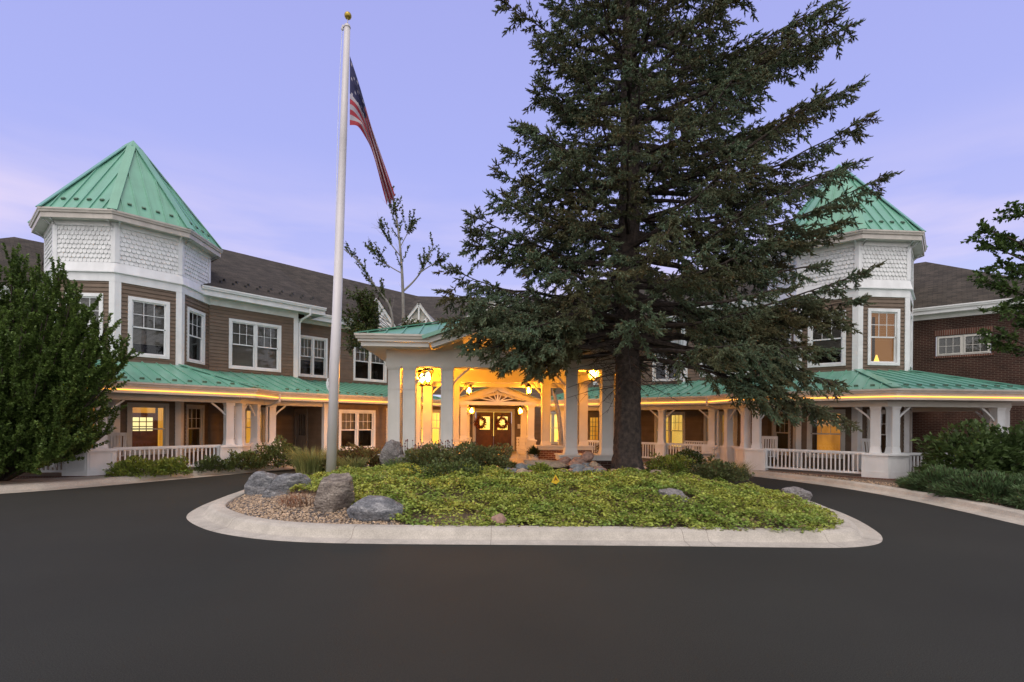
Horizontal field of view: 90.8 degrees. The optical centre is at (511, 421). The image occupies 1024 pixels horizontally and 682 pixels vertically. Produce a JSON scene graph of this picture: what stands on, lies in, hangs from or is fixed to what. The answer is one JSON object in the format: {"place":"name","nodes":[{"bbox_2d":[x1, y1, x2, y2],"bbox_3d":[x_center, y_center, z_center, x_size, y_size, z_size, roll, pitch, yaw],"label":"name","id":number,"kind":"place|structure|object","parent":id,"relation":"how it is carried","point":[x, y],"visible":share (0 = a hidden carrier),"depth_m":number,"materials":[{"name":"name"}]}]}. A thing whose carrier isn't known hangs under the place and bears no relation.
{"place":"outdoors","nodes":[
{"label":"outdoors","id":0,"kind":"place"},
{"bbox_2d":[0,451,527,484],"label":"pavement","id":1,"kind":"structure","parent":0,"point":[522,458],"depth_m":13.43,"materials":[{"name":"concrete"}]},
{"bbox_2d":[192,454,230,472],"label":"shrub","id":2,"kind":"object","parent":1,"relation":"on","point":[210,464],"visible":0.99,"depth_m":15.60,"materials":[{"name":"green plant"}]},
{"bbox_2d":[223,449,261,471],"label":"shrub","id":3,"kind":"object","parent":1,"relation":"on","point":[235,462],"visible":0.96,"depth_m":16.29,"materials":[{"name":"green plant"}]},
{"bbox_2d":[250,435,300,468],"bbox_3d":[-7.964,1.028,17.218,2.006,1.154,1.389,0,0,-4],"label":"shrub","id":4,"kind":"object","parent":1,"relation":"on","point":[271,452],"visible":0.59,"depth_m":16.97,"materials":[{"name":"green plant"}]},
{"bbox_2d":[341,242,424,358],"bbox_3d":[-5.497,-2.963,21.253,3.752,9.138,1.877,0,0,-4],"label":"aspen","id":5,"kind":"object","parent":1,"relation":"on","point":[368,308],"visible":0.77,"depth_m":21.10,"materials":[{"name":"green plant"}]},
{"bbox_2d":[364,186,449,445],"bbox_3d":[-4.580,-4.379,21.989,3.893,11.986,1.402,0,0,4],"label":"aspen","id":6,"kind":"object","parent":1,"relation":"on","point":[440,259],"visible":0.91,"depth_m":22.11,"materials":[{"name":"green plant"}]},
{"bbox_2d":[459,387,540,457],"bbox_3d":[-0.810,-0.043,24.854,4.126,3.338,5.200,0,0,-4],"label":"entry canopy","id":7,"kind":"object","parent":1,"relation":"on","point":[529,403],"visible":0.85,"depth_m":22.52,"materials":[{"name":"paint"}]},
{"bbox_2d":[467,405,474,414],"bbox_3d":[-1.843,-0.560,22.526,0.365,0.550,0.234,0,0,-4],"label":"wall lantern","id":8,"kind":"object","parent":7,"relation":"attached to","point":[470,409],"depth_m":22.51,"materials":[{"name":"glass"}]},
{"bbox_2d":[517,405,527,414],"bbox_3d":[0.481,-0.542,22.689,0.495,0.552,0.234,0,0,-4],"label":"wall lantern","id":9,"kind":"object","parent":7,"relation":"attached to","point":[520,410],"depth_m":22.65,"materials":[{"name":"glass"}]},
{"bbox_2d":[516,437,528,459],"bbox_3d":[0.453,1.154,21.292,0.500,0.970,0.505,0,0,-4],"label":"porch chair","id":10,"kind":"object","parent":1,"relation":"on","point":[517,444],"visible":0.88,"depth_m":21.50,"materials":[{"name":"paint"}]},
{"bbox_2d":[527,279,581,444],"bbox_3d":[1.909,-2.331,22.410,2.859,7.958,1.350,0,0,-4],"label":"aspen","id":11,"kind":"object","parent":1,"relation":"on","point":[560,429],"visible":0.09,"depth_m":22.42,"materials":[{"name":"brown plant"}]},
{"bbox_2d":[337,456,369,469],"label":"ornamental grass","id":12,"kind":"object","parent":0,"point":[361,462],"depth_m":13.27,"materials":[{"name":"green plant"}]},
{"bbox_2d":[0,468,1023,681],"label":"driveway","id":13,"kind":"structure","parent":0,"point":[142,582],"depth_m":4.85,"materials":[{"name":"black asphalt"}]},
{"bbox_2d":[354,305,650,469],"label":"portico","id":14,"kind":"structure","parent":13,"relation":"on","point":[407,352],"depth_m":14.64,"materials":[{"name":"paint"}]},
{"bbox_2d":[417,369,424,385],"bbox_3d":[-3.280,-1.902,18.415,0.405,1.250,0.351,0,0,-4],"label":"hanging lantern","id":15,"kind":"object","parent":14,"relation":"hanging from","point":[419,371],"visible":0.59,"depth_m":18.36,"materials":[{"name":"white glass"}]},
{"bbox_2d":[422,368,433,385],"bbox_3d":[-2.783,-1.798,16.745,0.405,1.250,0.351,0,0,-4],"label":"hanging lantern","id":16,"kind":"object","parent":14,"relation":"hanging from","point":[427,377],"visible":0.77,"depth_m":16.71,"materials":[{"name":"white glass"}]},
{"bbox_2d":[461,383,471,394],"bbox_3d":[-1.843,-1.312,20.120,0.535,0.553,0.234,0,0,-4],"label":"wall lantern","id":17,"kind":"object","parent":14,"relation":"attached to","point":[468,390],"depth_m":20.11,"materials":[{"name":"glass"}]},
{"bbox_2d":[525,383,539,394],"bbox_3d":[0.865,-1.320,20.309,0.675,0.553,0.234,0,0,-4],"label":"wall lantern","id":18,"kind":"object","parent":14,"relation":"attached to","point":[528,390],"depth_m":20.28,"materials":[{"name":"yellow glass"}]},
{"bbox_2d":[588,371,596,381],"bbox_3d":[2.725,-1.973,17.131,0.405,1.250,0.351,0,0,-4],"label":"hanging lantern","id":19,"kind":"object","parent":14,"relation":"hanging from","point":[594,374],"visible":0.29,"depth_m":17.11,"materials":[{"name":"white glass"}]},
{"bbox_2d":[0,140,1023,469],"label":"care home","id":20,"kind":"object","parent":13,"relation":"on","point":[124,232],"visible":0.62,"depth_m":19.50,"materials":[{"name":"brown wood"}]},
{"bbox_2d":[66,293,103,352],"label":"window","id":21,"kind":"structure","parent":20,"relation":"in","point":[88,298],"depth_m":16.63,"materials":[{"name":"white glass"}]},
{"bbox_2d":[127,403,168,454],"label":"window","id":22,"kind":"structure","parent":20,"relation":"in","point":[142,428],"depth_m":17.86,"materials":[{"name":"paint"}]},
{"bbox_2d":[127,296,169,358],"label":"window","id":23,"kind":"structure","parent":20,"relation":"in","point":[142,317],"depth_m":17.68,"materials":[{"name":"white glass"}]},
{"bbox_2d":[155,404,204,452],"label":"window","id":24,"kind":"structure","parent":20,"relation":"in","point":[195,414],"depth_m":19.55,"materials":[{"name":"paint"}]},
{"bbox_2d":[156,306,204,364],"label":"window","id":25,"kind":"structure","parent":20,"relation":"in","point":[195,330],"depth_m":19.55,"materials":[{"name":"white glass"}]},
{"bbox_2d":[15,359,440,477],"bbox_3d":[-12.076,-0.188,21.397,11.100,3.717,17.743,0,0,41],"label":"porch","id":26,"kind":"object","parent":20,"relation":"attached to","point":[141,375],"visible":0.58,"depth_m":16.92,"materials":[{"name":"white metal"}]},
{"bbox_2d":[107,433,126,455],"bbox_3d":[-12.808,0.951,16.297,0.630,1.152,0.974,0,0,-33],"label":"rocking chair","id":27,"kind":"object","parent":26,"relation":"on","point":[124,435],"visible":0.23,"depth_m":16.58,"materials":[{"name":"white wood"}]},
{"bbox_2d":[103,388,422,403],"bbox_3d":[-10.733,-0.899,18.564,18.280,0.026,9.168,0,0,-15],"label":"rope light","id":28,"kind":"object","parent":26,"relation":"attached to","point":[236,394],"visible":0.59,"depth_m":16.33,"materials":[{"name":"yellow plastic"}]},
{"bbox_2d":[228,318,280,371],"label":"window","id":29,"kind":"structure","parent":20,"relation":"in","point":[252,345],"depth_m":21.61,"materials":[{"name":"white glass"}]},
{"bbox_2d":[245,407,265,442],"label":"window","id":30,"kind":"structure","parent":20,"relation":"in","point":[262,410],"depth_m":21.59,"materials":[{"name":"glass"}]},
{"bbox_2d":[294,409,307,452],"bbox_3d":[-9.263,0.504,22.216,1.180,2.100,0.110,0,0,41],"label":"side door","id":31,"kind":"structure","parent":20,"relation":"in","point":[300,415],"depth_m":22.27,"materials":[{"name":"paint"}]},
{"bbox_2d":[300,335,327,377],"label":"window","id":32,"kind":"structure","parent":20,"relation":"in","point":[314,350],"depth_m":25.00,"materials":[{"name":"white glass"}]},
{"bbox_2d":[338,409,375,449],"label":"window","id":33,"kind":"structure","parent":20,"relation":"in","point":[358,427],"depth_m":22.49,"materials":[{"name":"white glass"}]},
{"bbox_2d":[353,345,386,382],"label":"window","id":34,"kind":"structure","parent":20,"relation":"in","point":[371,369],"depth_m":27.75,"materials":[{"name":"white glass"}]},
{"bbox_2d":[386,408,402,445],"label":"window","id":35,"kind":"structure","parent":20,"relation":"in","point":[386,408],"depth_m":23.16,"materials":[{"name":"paint"}]},
{"bbox_2d":[421,409,440,443],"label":"window","id":36,"kind":"structure","parent":20,"relation":"in","point":[436,418],"depth_m":25.88,"materials":[{"name":"glass"}]},
{"bbox_2d":[473,416,486,429],"bbox_3d":[-1.732,-0.039,27.345,0.760,1.012,0.272,0,0,-4],"label":"wreath","id":37,"kind":"object","parent":20,"relation":"attached to","point":[476,424],"visible":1,"depth_m":27.33,"materials":[{"name":"red plant"}]},
{"bbox_2d":[476,412,493,449],"bbox_3d":[-1.517,0.523,27.942,0.950,2.170,1.042,0,0,-4],"label":"entry door","id":38,"kind":"structure","parent":20,"relation":"in","point":[484,436],"depth_m":27.48,"materials":[{"name":"brown wood"}]},
{"bbox_2d":[493,412,510,450],"bbox_3d":[-0.549,0.530,28.010,0.950,2.170,1.042,0,0,-4],"label":"entry door","id":39,"kind":"structure","parent":20,"relation":"in","point":[502,436],"depth_m":27.54,"materials":[{"name":"brown wood"}]},
{"bbox_2d":[496,416,508,428],"bbox_3d":[-0.531,-0.025,27.439,0.780,1.020,0.250,0,0,-4],"label":"wreath","id":40,"kind":"object","parent":20,"relation":"attached to","point":[501,418],"visible":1,"depth_m":27.42,"materials":[{"name":"red plant"}]},
{"bbox_2d":[550,412,560,443],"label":"window","id":41,"kind":"structure","parent":20,"relation":"in","point":[554,426],"depth_m":28.83,"materials":[{"name":"glass"}]},
{"bbox_2d":[588,412,598,451],"bbox_3d":[4.312,0.600,26.537,1.084,2.130,0.480,0,0,25],"label":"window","id":42,"kind":"structure","parent":20,"relation":"in","point":[593,417],"depth_m":26.53,"materials":[{"name":"glass"}]},
{"bbox_2d":[652,340,680,380],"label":"window","id":43,"kind":"structure","parent":20,"relation":"in","point":[656,375],"depth_m":25.68,"materials":[{"name":"white glass"}]},
{"bbox_2d":[654,412,684,449],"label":"window","id":44,"kind":"structure","parent":20,"relation":"in","point":[675,422],"depth_m":23.75,"materials":[{"name":"paint"}]},
{"bbox_2d":[703,411,737,445],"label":"window","id":45,"kind":"structure","parent":20,"relation":"in","point":[721,414],"depth_m":22.23,"materials":[{"name":"paint"}]},
{"bbox_2d":[535,369,1023,479],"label":"porch","id":46,"kind":"object","parent":20,"relation":"attached to","point":[892,462],"visible":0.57,"depth_m":16.35,"materials":[{"name":"white metal"}]},
{"bbox_2d":[679,440,716,459],"bbox_3d":[7.465,1.246,20.202,1.400,0.900,0.550,0,0,41],"label":"bench","id":47,"kind":"object","parent":46,"relation":"on","point":[701,442],"visible":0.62,"depth_m":20.44,"materials":[{"name":"paint"}]},
{"bbox_2d":[761,436,777,466],"bbox_3d":[9.493,1.133,18.660,0.630,1.151,0.974,0,0,30],"label":"rocking chair","id":48,"kind":"object","parent":46,"relation":"on","point":[770,438],"visible":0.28,"depth_m":18.89,"materials":[{"name":"white wood"}]},
{"bbox_2d":[551,396,1023,404],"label":"rope light","id":49,"kind":"object","parent":46,"relation":"attached to","point":[859,397],"visible":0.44,"depth_m":14.82,"materials":[{"name":"yellow plastic"}]},
{"bbox_2d":[859,438,869,470],"bbox_3d":[11.882,1.153,16.529,0.630,1.151,0.974,0,0,13],"label":"rocking chair","id":50,"kind":"object","parent":46,"relation":"on","point":[865,440],"visible":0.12,"depth_m":16.88,"materials":[{"name":"white wood"}]},
{"bbox_2d":[771,411,816,455],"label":"window","id":51,"kind":"structure","parent":20,"relation":"in","point":[783,432],"depth_m":20.59,"materials":[{"name":"glass"}]},
{"bbox_2d":[778,327,817,362],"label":"window","id":52,"kind":"structure","parent":20,"relation":"in","point":[778,327],"depth_m":19.89,"materials":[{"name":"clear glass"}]},
{"bbox_2d":[807,409,844,458],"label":"window","id":53,"kind":"structure","parent":20,"relation":"in","point":[828,438],"depth_m":19.18,"materials":[{"name":"glass"}]},
{"bbox_2d":[807,310,845,367],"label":"window","id":54,"kind":"structure","parent":20,"relation":"in","point":[823,341],"depth_m":18.64,"materials":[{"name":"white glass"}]},
{"bbox_2d":[866,409,885,452],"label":"window","id":55,"kind":"structure","parent":20,"relation":"in","point":[883,412],"depth_m":18.44,"materials":[{"name":"glass"}]},
{"bbox_2d":[867,308,899,365],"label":"window","id":56,"kind":"structure","parent":20,"relation":"in","point":[887,321],"depth_m":18.04,"materials":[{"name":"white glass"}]},
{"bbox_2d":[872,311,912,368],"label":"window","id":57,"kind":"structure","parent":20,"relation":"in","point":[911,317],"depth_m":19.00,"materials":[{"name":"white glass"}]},
{"bbox_2d":[909,410,911,457],"bbox_3d":[14.720,0.486,18.701,0.102,1.770,1.200,0,0,41],"label":"window","id":58,"kind":"structure","parent":20,"relation":"in","point":[910,416],"depth_m":19.05,"materials":[{"name":"paint"}]},
{"bbox_2d":[936,333,990,355],"bbox_3d":[19.752,-3.298,22.137,1.750,0.860,1.100,0,0,41],"label":"window","id":59,"kind":"structure","parent":20,"relation":"in","point":[964,344],"depth_m":21.96,"materials":[{"name":"paint"}]},
{"bbox_2d":[0,462,1023,525],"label":"kerb","id":60,"kind":"structure","parent":13,"relation":"on","point":[1006,514],"depth_m":12.74,"materials":[{"name":"concrete"}]},
{"bbox_2d":[186,490,882,547],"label":"kerb","id":61,"kind":"structure","parent":13,"relation":"on","point":[218,516],"depth_m":7.46,"materials":[{"name":"concrete"}]},
{"bbox_2d":[670,448,705,471],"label":"boxwood","id":62,"kind":"object","parent":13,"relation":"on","point":[691,453],"visible":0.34,"depth_m":16.46,"materials":[{"name":"green plant"}]},
{"bbox_2d":[0,0,1023,423],"label":"sky","id":63,"kind":"structure","parent":0,"point":[234,103],"materials":[{"name":"blue"}]},
{"bbox_2d":[226,475,833,527],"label":"island soil","id":64,"kind":"structure","parent":0,"point":[464,515],"depth_m":8.57,"materials":[{"name":"brown soil"}]},
{"bbox_2d":[244,471,277,494],"bbox_3d":[-5.433,1.483,11.011,0.720,0.825,0.544,0,0,-24],"label":"boulder","id":65,"kind":"object","parent":64,"relation":"on","point":[259,482],"visible":0.43,"depth_m":10.79,"materials":[{"name":"grey stone"}]},
{"bbox_2d":[261,473,311,497],"bbox_3d":[-4.732,1.494,10.524,0.657,0.838,1.047,0,0,40],"label":"boulder","id":66,"kind":"object","parent":64,"relation":"on","point":[283,483],"visible":0.43,"depth_m":10.29,"materials":[{"name":"grey stone"}]},
{"bbox_2d":[271,487,316,507],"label":"dry stalks","id":67,"kind":"object","parent":64,"relation":"on","point":[291,500],"visible":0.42,"depth_m":9.13,"materials":[{"name":"brown plant"}]},
{"bbox_2d":[277,445,341,473],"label":"ornamental grass","id":68,"kind":"object","parent":64,"relation":"on","point":[304,462],"depth_m":13.66,"materials":[{"name":"green plant"}]},
{"bbox_2d":[227,493,404,524],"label":"gravel","id":69,"kind":"structure","parent":64,"relation":"on","point":[245,504],"depth_m":8.67,"materials":[{"name":"beige gravel"}]},
{"bbox_2d":[314,473,354,512],"bbox_3d":[-3.055,1.379,8.739,0.638,0.970,0.589,0,0,-4],"label":"boulder","id":70,"kind":"object","parent":64,"relation":"on","point":[335,492],"visible":0.74,"depth_m":8.52,"materials":[{"name":"grey stone"}]},
{"bbox_2d":[326,11,351,471],"bbox_3d":[-4.446,-4.489,12.989,0.729,11.816,0.272,0,0,28],"label":"flagpole","id":71,"kind":"object","parent":64,"relation":"on","point":[332,384],"visible":0.99,"depth_m":12.89,"materials":[{"name":"metal"}]},
{"bbox_2d":[350,58,394,203],"bbox_3d":[-3.566,-7.465,12.956,1.170,3.670,0.320,0,0,-8],"label":"flag","id":72,"kind":"object","parent":71,"relation":"attached to","point":[359,117],"visible":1,"depth_m":12.90,"materials":[{"name":"multicoloured fabric"}]},
{"bbox_2d":[347,495,405,521],"bbox_3d":[-2.224,1.477,8.288,0.968,0.509,0.721,0,0,-4],"label":"boulder","id":73,"kind":"object","parent":64,"relation":"on","point":[372,508],"visible":0.81,"depth_m":8.03,"materials":[{"name":"grey stone"}]},
{"bbox_2d":[379,439,403,465],"bbox_3d":[-3.317,1.030,13.868,0.664,1.069,0.492,0,0,-4],"label":"boulder","id":74,"kind":"object","parent":64,"relation":"on","point":[391,449],"visible":0.65,"depth_m":13.68,"materials":[{"name":"grey stone"}]},
{"bbox_2d":[383,458,402,465],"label":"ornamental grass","id":75,"kind":"object","parent":64,"relation":"on","point":[390,462],"depth_m":13.21,"materials":[{"name":"green plant"}]},
{"bbox_2d":[389,442,461,465],"bbox_3d":[-2.195,0.966,13.455,2.214,0.809,1.602,0,0,-4],"label":"shrub","id":76,"kind":"object","parent":64,"relation":"on","point":[427,454],"visible":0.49,"depth_m":13.21,"materials":[{"name":"green plant"}]},
{"bbox_2d":[405,456,482,478],"bbox_3d":[-1.384,1.055,11.096,2.015,0.584,1.294,0,0,-4],"label":"shrub","id":77,"kind":"object","parent":64,"relation":"on","point":[438,468],"visible":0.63,"depth_m":11.00,"materials":[{"name":"green plant"}]},
{"bbox_2d":[434,441,516,468],"bbox_3d":[-0.883,0.925,13.382,2.522,0.855,1.912,0,0,-4],"label":"shrub","id":78,"kind":"object","parent":64,"relation":"on","point":[485,455],"visible":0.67,"depth_m":13.04,"materials":[{"name":"green plant"}]},
{"bbox_2d":[490,513,506,524],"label":"river stone","id":79,"kind":"object","parent":64,"relation":"on","point":[499,518],"visible":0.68,"depth_m":7.78,"materials":[{"name":"beige stone"}]},
{"bbox_2d":[526,461,552,473],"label":"shrub","id":80,"kind":"object","parent":64,"relation":"on","point":[543,466],"visible":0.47,"depth_m":11.97,"materials":[{"name":"green plant"}]},
{"bbox_2d":[552,474,559,490],"bbox_3d":[0.825,1.200,9.578,0.165,0.385,0.020,0,0,-4],"label":"marker flag","id":81,"kind":"object","parent":64,"relation":"on","point":[555,480],"visible":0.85,"depth_m":9.57,"materials":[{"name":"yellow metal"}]},
{"bbox_2d":[286,462,843,532],"bbox_3d":[0.031,1.334,11.139,12.128,0.644,7.993,0,0,-4],"label":"ground cover","id":82,"kind":"object","parent":64,"relation":"on","point":[771,502],"visible":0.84,"depth_m":8.94,"materials":[{"name":"green plant"}]},
{"bbox_2d":[315,442,380,468],"bbox_3d":[-4.316,0.948,14.131,2.567,0.793,1.503,0,0,-4],"label":"shrub","id":83,"kind":"object","parent":82,"relation":"on","point":[358,452],"visible":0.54,"depth_m":13.87,"materials":[{"name":"green plant"}]},
{"bbox_2d":[400,439,454,461],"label":"coneflowers","id":84,"kind":"object","parent":82,"relation":"on","point":[423,445],"visible":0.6,"depth_m":13.83,"materials":[{"name":"green plant"}]},
{"bbox_2d":[643,452,695,473],"bbox_3d":[4.249,1.139,13.638,1.536,0.662,1.145,0,0,-4],"label":"shrub","id":85,"kind":"object","parent":82,"relation":"on","point":[673,466],"visible":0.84,"depth_m":13.50,"materials":[{"name":"green plant"}]},
{"bbox_2d":[677,455,756,481],"bbox_3d":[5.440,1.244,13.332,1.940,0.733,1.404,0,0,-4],"label":"shrub","id":86,"kind":"object","parent":82,"relation":"on","point":[713,469],"visible":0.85,"depth_m":13.07,"materials":[{"name":"green plant"}]},
{"bbox_2d":[431,0,904,469],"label":"spruce","id":87,"kind":"object","parent":64,"relation":"on","point":[539,330],"visible":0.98,"depth_m":12.30,"materials":[{"name":"green plant"}]},
{"bbox_2d":[658,488,688,502],"bbox_3d":[2.907,1.368,9.050,0.507,0.343,0.512,0,0,43],"label":"boulder","id":88,"kind":"object","parent":64,"relation":"on","point":[669,491],"visible":0.3,"depth_m":8.94,"materials":[{"name":"grey stone"}]},
{"bbox_2d":[781,486,812,500],"bbox_3d":[6.068,1.559,10.739,0.554,0.345,0.658,0,0,35],"label":"boulder","id":89,"kind":"object","parent":64,"relation":"on","point":[803,494],"visible":0.66,"depth_m":10.55,"materials":[{"name":"grey stone"}]},
{"bbox_2d":[525,445,541,459],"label":"potted plant","id":90,"kind":"object","parent":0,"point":[533,453],"visible":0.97,"depth_m":19.33,"materials":[{"name":"green plant"}]},
{"bbox_2d":[643,461,1023,509],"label":"planting bed","id":91,"kind":"object","parent":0,"point":[884,481],"visible":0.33,"depth_m":14.82,"materials":[{"name":"brown soil"}]},
{"bbox_2d":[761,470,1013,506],"bbox_3d":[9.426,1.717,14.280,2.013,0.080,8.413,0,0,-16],"label":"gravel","id":92,"kind":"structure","parent":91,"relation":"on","point":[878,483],"depth_m":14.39,"materials":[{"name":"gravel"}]},
{"bbox_2d":[892,462,985,494],"bbox_3d":[10.528,1.413,12.238,1.846,0.809,1.937,0,0,-4],"label":"juniper","id":93,"kind":"object","parent":91,"relation":"on","point":[918,480],"visible":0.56,"depth_m":12.17,"materials":[{"name":"green plant"}]},
{"bbox_2d":[909,418,1023,474],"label":"shrub","id":94,"kind":"object","parent":91,"relation":"on","point":[961,451],"visible":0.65,"depth_m":13.27,"materials":[{"name":"green plant"}]},
{"bbox_2d":[926,469,1023,503],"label":"juniper","id":95,"kind":"object","parent":91,"relation":"on","point":[996,483],"visible":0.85,"depth_m":10.85,"materials":[{"name":"green plant"}]},
{"bbox_2d":[953,417,1023,475],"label":"shrub","id":96,"kind":"object","parent":91,"relation":"on","point":[1013,440],"visible":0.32,"depth_m":13.35,"materials":[{"name":"green plant"}]},
{"bbox_2d":[960,200,1023,356],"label":"broadleaf tree","id":97,"kind":"object","parent":91,"relation":"on","point":[1004,242],"visible":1,"depth_m":11.95,"materials":[{"name":"green plant"}]},
{"bbox_2d":[999,482,1023,509],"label":"juniper","id":98,"kind":"object","parent":91,"relation":"on","point":[1015,499],"visible":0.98,"depth_m":9.94,"materials":[{"name":"green plant"}]},
{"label":"planting bed","id":99,"kind":"structure","parent":0,"visible":0},
{"bbox_2d":[0,242,143,480],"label":"leafy tree","id":100,"kind":"object","parent":99,"relation":"on","point":[54,379],"visible":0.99,"depth_m":12.20,"materials":[{"name":"green plant"}]},
{"bbox_2d":[103,455,172,478],"bbox_3d":[-10.610,1.274,14.321,1.735,0.664,1.140,0,0,-4],"label":"shrub","id":101,"kind":"object","parent":99,"relation":"on","point":[132,465],"visible":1,"depth_m":14.10,"materials":[{"name":"green plant"}]},
{"bbox_2d":[153,455,192,476],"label":"shrub","id":102,"kind":"object","parent":99,"relation":"on","point":[177,465],"visible":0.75,"depth_m":14.80,"materials":[{"name":"green plant"}]},
{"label":"gravel","id":103,"kind":"object","parent":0,"visible":0},
{"bbox_2d":[515,463,525,468],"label":"river stone","id":104,"kind":"object","parent":103,"relation":"on","point":[520,465],"visible":0.63,"depth_m":12.92,"materials":[{"name":"grey stone"}]},
{"bbox_2d":[557,457,570,463],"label":"river stone","id":105,"kind":"object","parent":103,"relation":"on","point":[566,460],"visible":0.52,"depth_m":13.62,"materials":[{"name":"beige stone"}]},
{"bbox_2d":[569,464,584,468],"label":"river stone","id":106,"kind":"object","parent":103,"relation":"on","point":[572,466],"visible":0.52,"depth_m":12.61,"materials":[{"name":"grey stone"}]},
{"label":"river stone","id":107,"kind":"object","parent":103,"relation":"on","visible":0},
{"bbox_2d":[523,459,569,468],"bbox_3d":[0.934,1.133,13.306,1.279,0.266,0.636,0,0,-4],"label":"river stone","id":108,"kind":"object","parent":107,"relation":"on","point":[553,463],"visible":0.72,"depth_m":13.12,"materials":[{"name":"grey stone"}]},
{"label":"river stone","id":109,"kind":"object","parent":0,"visible":0},
{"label":"river stone","id":110,"kind":"object","parent":109,"relation":"on","visible":0},
{"bbox_2d":[572,457,586,462],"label":"river stone","id":111,"kind":"object","parent":110,"relation":"on","point":[580,459],"visible":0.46,"depth_m":13.49,"materials":[{"name":"beige stone"}]},
{"bbox_2d":[580,451,593,461],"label":"river stone","id":112,"kind":"object","parent":111,"relation":"on","point":[587,456],"visible":0.91,"depth_m":13.55,"materials":[{"name":"beige stone"}]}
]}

